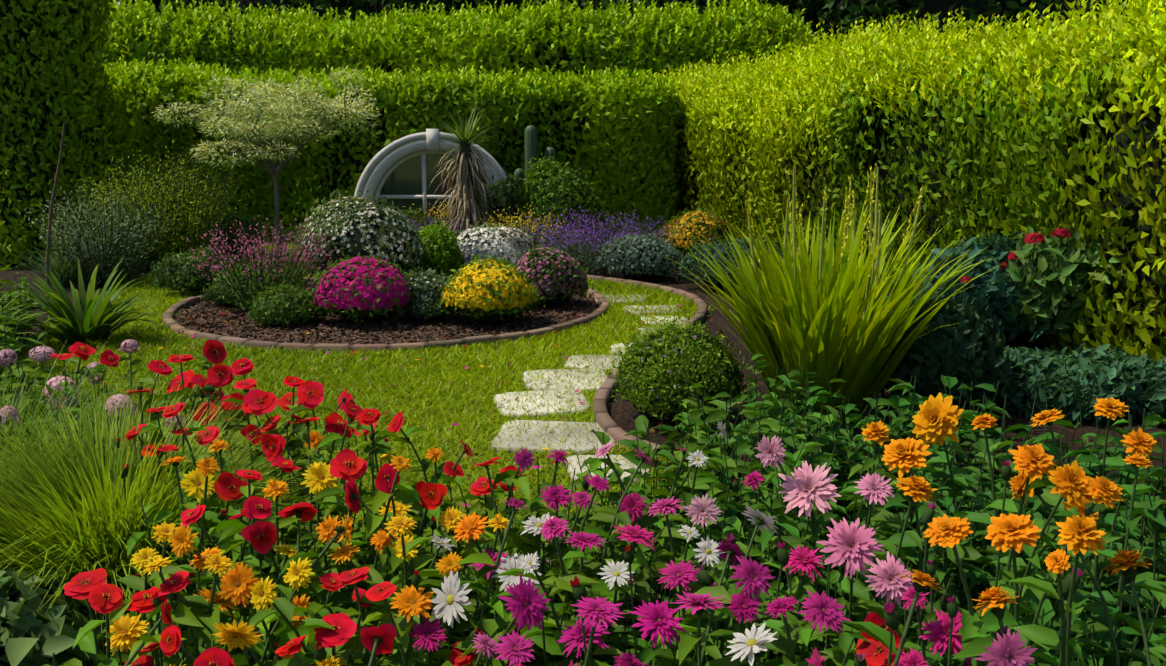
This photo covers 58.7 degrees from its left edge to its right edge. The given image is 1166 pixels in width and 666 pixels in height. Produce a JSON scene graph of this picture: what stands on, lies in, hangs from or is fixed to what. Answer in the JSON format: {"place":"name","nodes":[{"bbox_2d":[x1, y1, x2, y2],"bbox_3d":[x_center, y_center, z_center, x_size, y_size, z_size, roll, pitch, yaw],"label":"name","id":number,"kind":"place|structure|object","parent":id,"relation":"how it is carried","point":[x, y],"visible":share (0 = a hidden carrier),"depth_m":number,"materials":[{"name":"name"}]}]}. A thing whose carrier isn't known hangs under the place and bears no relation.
{"place":"outdoors","nodes":[
{"label":"outdoors","id":0,"kind":"place"},
{"bbox_2d":[18,241,714,569],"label":"lawn","id":1,"kind":"structure","parent":0,"point":[466,469],"depth_m":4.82,"materials":[{"name":"green plant"}]},
{"bbox_2d":[94,54,685,243],"bbox_3d":[-3.063,-2.330,13.356,8.761,2.401,1.559,0,11,2],"label":"hedge","id":2,"kind":"object","parent":1,"relation":"on","point":[619,165],"depth_m":12.71,"materials":[{"name":"green plant"}]},
{"bbox_2d":[354,129,508,201],"bbox_3d":[-1.814,-1.809,12.822,2.030,1.410,0.410,0,11,2],"label":"window surround","id":3,"kind":"object","parent":1,"relation":"on","point":[382,161],"visible":0.44,"depth_m":12.59,"materials":[{"name":"grey stone"}]},
{"bbox_2d":[373,149,490,212],"bbox_3d":[-1.814,-1.691,12.840,1.624,1.172,0.060,0,11,2],"label":"arch window frame","id":4,"kind":"object","parent":3,"relation":"in","point":[424,196],"visible":0.33,"depth_m":12.79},
{"bbox_2d":[378,153,486,223],"bbox_3d":[-1.814,-1.690,12.841,1.620,1.170,0.001,0,11,2],"label":"window pane","id":5,"kind":"structure","parent":4,"relation":"in","point":[405,178],"depth_m":12.82,"materials":[{"name":"clear glass"}]},
{"bbox_2d":[94,0,817,79],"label":"hedge","id":6,"kind":"object","parent":1,"relation":"on","point":[658,40],"depth_m":16.96,"materials":[{"name":"green plant"}]},
{"bbox_2d":[425,146,506,238],"bbox_3d":[-1.311,-1.375,11.745,0.950,1.466,0.929,3,11,13],"label":"dry skirt palm","id":7,"kind":"object","parent":1,"relation":"on","point":[460,184],"visible":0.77,"depth_m":11.55,"materials":[{"name":"beige plant"}]},
{"bbox_2d":[514,125,555,246],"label":"cactus columns","id":8,"kind":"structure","parent":1,"relation":"on","point":[530,133],"depth_m":12.09,"materials":[{"name":"green plant"}]},
{"bbox_2d":[490,294,686,484],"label":"stepping stones","id":9,"kind":"object","parent":1,"relation":"on","point":[525,436],"visible":0.33,"depth_m":5.16,"materials":[{"name":"beige stone"}]},
{"bbox_2d":[106,0,1148,51],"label":"trees","id":10,"kind":"object","parent":1,"relation":"on","point":[853,9],"depth_m":19.09,"materials":[{"name":"green plant"}]},
{"bbox_2d":[0,259,1165,665],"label":"mulch soil","id":11,"kind":"structure","parent":0,"point":[624,415],"depth_m":5.79,"materials":[{"name":"brown soil"}]},
{"bbox_2d":[0,0,143,270],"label":"hedge column","id":12,"kind":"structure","parent":11,"relation":"on","point":[83,23],"depth_m":10.44,"materials":[{"name":"green plant"}]},
{"bbox_2d":[173,277,599,344],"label":"mulch chips","id":13,"kind":"structure","parent":11,"relation":"on","point":[312,334],"depth_m":7.43,"materials":[{"name":"brown wood"}]},
{"bbox_2d":[118,538,712,665],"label":"mulch chips","id":14,"kind":"object","parent":11,"relation":"on","point":[342,664],"depth_m":3.08,"materials":[{"name":"brown wood"}]},
{"bbox_2d":[0,267,1165,665],"bbox_3d":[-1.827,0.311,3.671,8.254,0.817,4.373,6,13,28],"label":"border flowers","id":15,"kind":"object","parent":14,"relation":"on","point":[40,637],"depth_m":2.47,"materials":[{"name":"green plant"}]},
{"bbox_2d":[0,105,1006,665],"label":"grass plants","id":16,"kind":"object","parent":11,"relation":"on","point":[66,513],"depth_m":4.46,"materials":[{"name":"green plant"}]},
{"bbox_2d":[21,81,1061,338],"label":"plants","id":17,"kind":"object","parent":11,"relation":"on","point":[877,227],"depth_m":9.47,"materials":[{"name":"green plant"}]},
{"bbox_2d":[0,183,1149,665],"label":"shrubs","id":18,"kind":"object","parent":11,"relation":"on","point":[362,253],"visible":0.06,"depth_m":8.62,"materials":[{"name":"green plant"}]},
{"bbox_2d":[17,66,1165,424],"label":"shrub leaves","id":19,"kind":"object","parent":11,"relation":"on","point":[1077,382],"visible":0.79,"depth_m":7.33,"materials":[{"name":"green plant"}]},
{"bbox_2d":[187,196,1070,401],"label":"flowers","id":20,"kind":"object","parent":11,"relation":"on","point":[474,298],"visible":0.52,"depth_m":7.79,"materials":[{"name":"multicoloured plant"}]},
{"bbox_2d":[638,0,1165,366],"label":"hedge","id":21,"kind":"object","parent":11,"relation":"on","point":[1025,92],"depth_m":7.11,"materials":[{"name":"green plant"}]},
{"bbox_2d":[886,292,1074,353],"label":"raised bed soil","id":22,"kind":"structure","parent":0,"point":[1017,341],"depth_m":6.16,"materials":[{"name":"black soil"}]}
]}

